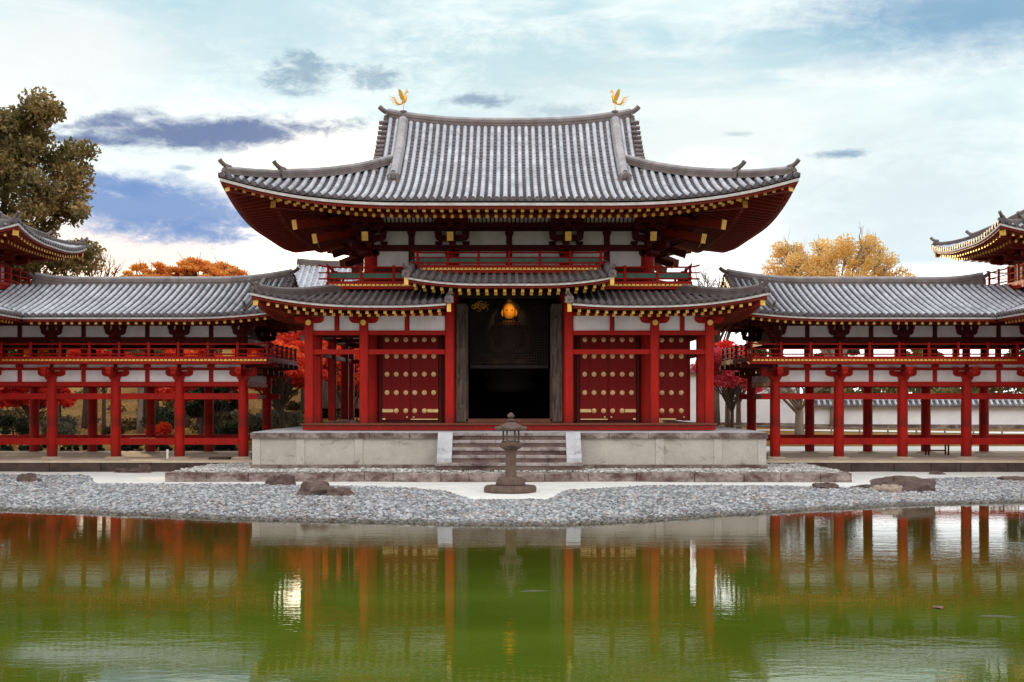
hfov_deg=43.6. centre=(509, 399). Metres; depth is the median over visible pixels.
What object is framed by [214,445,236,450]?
shrub
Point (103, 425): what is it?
maple tree
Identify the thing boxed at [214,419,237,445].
shrub
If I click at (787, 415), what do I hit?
boundary wall
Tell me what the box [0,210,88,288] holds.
corner tower
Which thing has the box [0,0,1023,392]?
sky
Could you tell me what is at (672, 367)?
open door leaf
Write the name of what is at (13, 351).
hill tree
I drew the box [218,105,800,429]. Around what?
temple hall
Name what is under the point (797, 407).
bare tree
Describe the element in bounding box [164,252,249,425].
maple tree
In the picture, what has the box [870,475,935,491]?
rock
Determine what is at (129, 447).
shrub
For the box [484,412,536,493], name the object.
stone lantern
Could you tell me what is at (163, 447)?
shrub
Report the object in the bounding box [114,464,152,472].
rock
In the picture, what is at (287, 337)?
maple tree
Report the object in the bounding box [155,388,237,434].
maple tree
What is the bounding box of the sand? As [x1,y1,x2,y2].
[0,472,1023,499]
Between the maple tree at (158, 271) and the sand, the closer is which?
the sand
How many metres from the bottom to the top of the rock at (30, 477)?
0.652 m
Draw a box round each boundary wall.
[677,364,795,427]
[803,399,1023,428]
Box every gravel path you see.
[756,430,1023,433]
[766,446,1023,450]
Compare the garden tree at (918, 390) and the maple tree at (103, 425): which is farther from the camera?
the garden tree at (918, 390)
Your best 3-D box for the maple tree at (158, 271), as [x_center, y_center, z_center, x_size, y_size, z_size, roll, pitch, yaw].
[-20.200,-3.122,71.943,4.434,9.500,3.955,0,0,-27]
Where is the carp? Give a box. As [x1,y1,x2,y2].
[981,615,1011,616]
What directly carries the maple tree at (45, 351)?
on the ground
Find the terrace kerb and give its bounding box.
[165,464,851,481]
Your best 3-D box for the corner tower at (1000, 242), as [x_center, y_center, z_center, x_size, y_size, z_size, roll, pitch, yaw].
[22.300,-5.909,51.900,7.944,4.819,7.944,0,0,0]
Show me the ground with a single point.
(75, 411)
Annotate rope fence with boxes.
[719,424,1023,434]
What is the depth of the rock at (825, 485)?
39.11 m
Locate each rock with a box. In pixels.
[16,473,41,481]
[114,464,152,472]
[265,474,295,485]
[295,481,354,496]
[812,482,838,488]
[850,484,873,488]
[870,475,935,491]
[872,484,902,492]
[929,471,945,474]
[997,476,1023,480]
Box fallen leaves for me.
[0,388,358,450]
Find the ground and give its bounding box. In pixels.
[0,349,1023,514]
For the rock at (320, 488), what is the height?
0.830 m
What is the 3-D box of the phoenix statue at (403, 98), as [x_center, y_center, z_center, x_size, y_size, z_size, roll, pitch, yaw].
[-4.435,-12.011,51.426,0.735,0.960,0.410,0,0,25]
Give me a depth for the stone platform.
43.53 m
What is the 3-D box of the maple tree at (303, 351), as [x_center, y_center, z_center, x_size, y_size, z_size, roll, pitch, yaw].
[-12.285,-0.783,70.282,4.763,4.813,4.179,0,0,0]
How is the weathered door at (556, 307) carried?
in the temple hall
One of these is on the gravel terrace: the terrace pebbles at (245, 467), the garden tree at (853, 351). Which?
the terrace pebbles at (245, 467)
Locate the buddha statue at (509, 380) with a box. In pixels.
[477,299,541,391]
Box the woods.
[814,388,1023,392]
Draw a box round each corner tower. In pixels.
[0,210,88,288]
[930,209,1023,288]
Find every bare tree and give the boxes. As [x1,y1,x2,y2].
[65,246,129,428]
[693,257,734,425]
[758,350,831,434]
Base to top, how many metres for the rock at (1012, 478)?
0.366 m
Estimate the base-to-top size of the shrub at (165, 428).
1.122 m
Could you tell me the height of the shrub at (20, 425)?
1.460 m
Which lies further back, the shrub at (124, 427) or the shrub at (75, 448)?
the shrub at (124, 427)
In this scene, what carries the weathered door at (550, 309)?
in the temple hall
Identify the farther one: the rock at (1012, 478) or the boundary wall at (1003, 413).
the boundary wall at (1003, 413)
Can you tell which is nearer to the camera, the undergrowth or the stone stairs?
the stone stairs
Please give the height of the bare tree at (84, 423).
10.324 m
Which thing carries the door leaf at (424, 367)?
in the temple hall
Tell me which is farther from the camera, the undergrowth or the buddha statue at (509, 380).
the undergrowth
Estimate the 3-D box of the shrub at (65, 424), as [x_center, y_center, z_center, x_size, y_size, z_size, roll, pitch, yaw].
[-21.734,1.448,61.985,1.977,1.542,2.077,0,0,-35]
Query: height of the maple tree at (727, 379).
5.142 m
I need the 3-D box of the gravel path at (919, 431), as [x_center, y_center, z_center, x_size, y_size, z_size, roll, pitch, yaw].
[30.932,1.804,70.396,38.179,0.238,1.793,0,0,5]
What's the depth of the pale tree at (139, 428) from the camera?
67.86 m
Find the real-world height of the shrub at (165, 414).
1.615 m
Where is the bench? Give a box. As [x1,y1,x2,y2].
[925,445,948,454]
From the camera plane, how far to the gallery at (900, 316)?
49.42 m
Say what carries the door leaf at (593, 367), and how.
in the temple hall
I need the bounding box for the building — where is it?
[294,258,363,407]
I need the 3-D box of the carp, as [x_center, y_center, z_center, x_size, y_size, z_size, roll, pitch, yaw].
[6.860,3.012,17.714,0.714,0.047,0.110,0,0,19]
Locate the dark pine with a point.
(193, 409)
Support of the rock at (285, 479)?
on the sand
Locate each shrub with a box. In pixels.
[0,413,28,434]
[0,445,14,450]
[18,445,46,450]
[39,414,80,434]
[59,445,79,450]
[82,445,104,450]
[103,423,127,434]
[121,445,143,450]
[139,406,173,430]
[143,421,172,434]
[144,445,172,450]
[185,445,203,450]
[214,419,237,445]
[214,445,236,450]
[216,402,253,423]
[249,409,277,433]
[272,409,303,427]
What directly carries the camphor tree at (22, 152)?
on the ground
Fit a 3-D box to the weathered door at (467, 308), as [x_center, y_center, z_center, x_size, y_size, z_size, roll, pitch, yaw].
[-1.560,-1.350,47.950,0.060,4.300,1.500,0,0,0]
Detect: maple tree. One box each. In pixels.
[0,388,77,423]
[15,349,69,419]
[67,349,131,434]
[117,259,173,424]
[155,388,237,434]
[162,349,222,427]
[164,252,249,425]
[231,339,327,427]
[232,340,304,410]
[247,347,304,390]
[277,331,300,344]
[322,338,358,419]
[691,345,763,427]
[714,346,755,426]
[715,339,747,428]
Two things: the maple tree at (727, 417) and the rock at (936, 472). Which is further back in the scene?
the maple tree at (727, 417)
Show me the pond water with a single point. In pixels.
(842, 595)
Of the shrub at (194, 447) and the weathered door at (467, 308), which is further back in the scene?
the shrub at (194, 447)
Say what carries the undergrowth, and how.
on the ground
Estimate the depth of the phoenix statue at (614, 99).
51.34 m
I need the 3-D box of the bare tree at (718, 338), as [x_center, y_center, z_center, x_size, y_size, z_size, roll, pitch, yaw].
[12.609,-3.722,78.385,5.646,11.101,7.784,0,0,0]
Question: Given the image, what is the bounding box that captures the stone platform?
[250,426,767,469]
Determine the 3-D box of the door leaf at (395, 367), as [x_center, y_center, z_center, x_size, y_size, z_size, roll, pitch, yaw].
[-4.180,-0.810,47.384,1.026,3.140,0.133,0,0,0]
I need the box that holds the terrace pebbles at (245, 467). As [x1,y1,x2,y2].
[174,462,842,472]
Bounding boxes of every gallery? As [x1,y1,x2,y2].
[0,266,303,471]
[715,267,1023,471]
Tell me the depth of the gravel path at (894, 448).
59.35 m
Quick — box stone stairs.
[435,432,582,470]
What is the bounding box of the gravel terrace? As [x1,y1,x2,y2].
[201,464,838,481]
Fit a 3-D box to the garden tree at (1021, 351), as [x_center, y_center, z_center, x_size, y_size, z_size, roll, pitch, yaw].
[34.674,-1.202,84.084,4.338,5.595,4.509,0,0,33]
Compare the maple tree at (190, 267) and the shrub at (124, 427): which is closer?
the shrub at (124, 427)
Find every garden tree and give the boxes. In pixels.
[755,349,785,355]
[814,349,860,355]
[907,349,943,392]
[1003,349,1023,355]
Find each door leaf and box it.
[382,336,409,419]
[411,336,437,419]
[580,336,607,419]
[608,336,635,419]
[659,338,686,419]
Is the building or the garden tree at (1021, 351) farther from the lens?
the garden tree at (1021, 351)
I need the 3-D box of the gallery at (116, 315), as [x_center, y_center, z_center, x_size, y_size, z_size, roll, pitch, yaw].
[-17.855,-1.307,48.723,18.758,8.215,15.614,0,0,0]
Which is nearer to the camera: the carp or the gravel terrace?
the carp
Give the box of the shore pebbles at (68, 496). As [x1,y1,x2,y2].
[0,474,1023,525]
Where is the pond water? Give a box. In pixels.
[0,502,1023,681]
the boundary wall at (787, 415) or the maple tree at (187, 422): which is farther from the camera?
the boundary wall at (787, 415)
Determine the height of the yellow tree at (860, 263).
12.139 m
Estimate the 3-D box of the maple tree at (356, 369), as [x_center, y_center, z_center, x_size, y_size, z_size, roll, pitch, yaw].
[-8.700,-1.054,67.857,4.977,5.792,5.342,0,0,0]
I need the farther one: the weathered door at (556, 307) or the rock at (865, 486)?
the weathered door at (556, 307)
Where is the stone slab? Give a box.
[209,457,230,459]
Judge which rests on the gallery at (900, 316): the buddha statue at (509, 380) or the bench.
the bench
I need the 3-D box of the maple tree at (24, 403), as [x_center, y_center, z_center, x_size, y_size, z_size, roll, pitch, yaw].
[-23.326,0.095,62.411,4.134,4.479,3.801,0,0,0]
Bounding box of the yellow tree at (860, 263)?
[760,222,916,428]
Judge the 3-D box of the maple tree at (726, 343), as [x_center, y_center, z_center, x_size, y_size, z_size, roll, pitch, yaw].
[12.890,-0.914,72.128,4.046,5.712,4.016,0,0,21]
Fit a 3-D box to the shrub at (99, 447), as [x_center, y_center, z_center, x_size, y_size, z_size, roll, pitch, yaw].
[-18.742,2.228,57.862,1.032,0.642,1.400,0,0,-37]
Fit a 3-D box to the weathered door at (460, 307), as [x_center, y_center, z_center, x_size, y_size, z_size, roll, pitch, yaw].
[-1.765,-1.375,47.135,0.370,4.350,0.130,0,0,0]
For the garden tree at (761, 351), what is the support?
on the ground
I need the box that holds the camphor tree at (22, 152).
[0,86,106,284]
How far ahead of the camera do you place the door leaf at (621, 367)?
47.38 m
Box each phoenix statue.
[388,89,407,111]
[610,89,627,111]
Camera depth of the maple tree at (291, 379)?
62.58 m
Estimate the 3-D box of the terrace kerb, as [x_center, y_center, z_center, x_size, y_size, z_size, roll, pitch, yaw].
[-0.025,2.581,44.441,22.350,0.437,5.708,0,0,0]
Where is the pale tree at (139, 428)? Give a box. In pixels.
[110,349,164,432]
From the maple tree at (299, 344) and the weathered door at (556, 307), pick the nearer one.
the weathered door at (556, 307)
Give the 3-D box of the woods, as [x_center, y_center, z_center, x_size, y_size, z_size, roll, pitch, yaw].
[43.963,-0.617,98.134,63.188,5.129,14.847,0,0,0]
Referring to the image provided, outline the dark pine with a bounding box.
[185,388,237,434]
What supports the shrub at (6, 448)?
on the ground
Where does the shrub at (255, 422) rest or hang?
on the ground
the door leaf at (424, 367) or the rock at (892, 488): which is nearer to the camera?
the rock at (892, 488)
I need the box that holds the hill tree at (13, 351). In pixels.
[8,349,66,355]
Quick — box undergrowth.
[0,388,358,446]
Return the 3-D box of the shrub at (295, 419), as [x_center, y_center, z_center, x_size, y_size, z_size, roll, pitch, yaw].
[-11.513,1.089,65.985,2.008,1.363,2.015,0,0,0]
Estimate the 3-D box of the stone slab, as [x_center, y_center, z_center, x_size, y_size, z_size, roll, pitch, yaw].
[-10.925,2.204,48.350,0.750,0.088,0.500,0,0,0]
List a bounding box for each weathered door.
[456,303,465,421]
[466,305,468,420]
[549,305,551,420]
[552,303,561,421]
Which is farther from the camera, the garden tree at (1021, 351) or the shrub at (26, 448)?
the garden tree at (1021, 351)

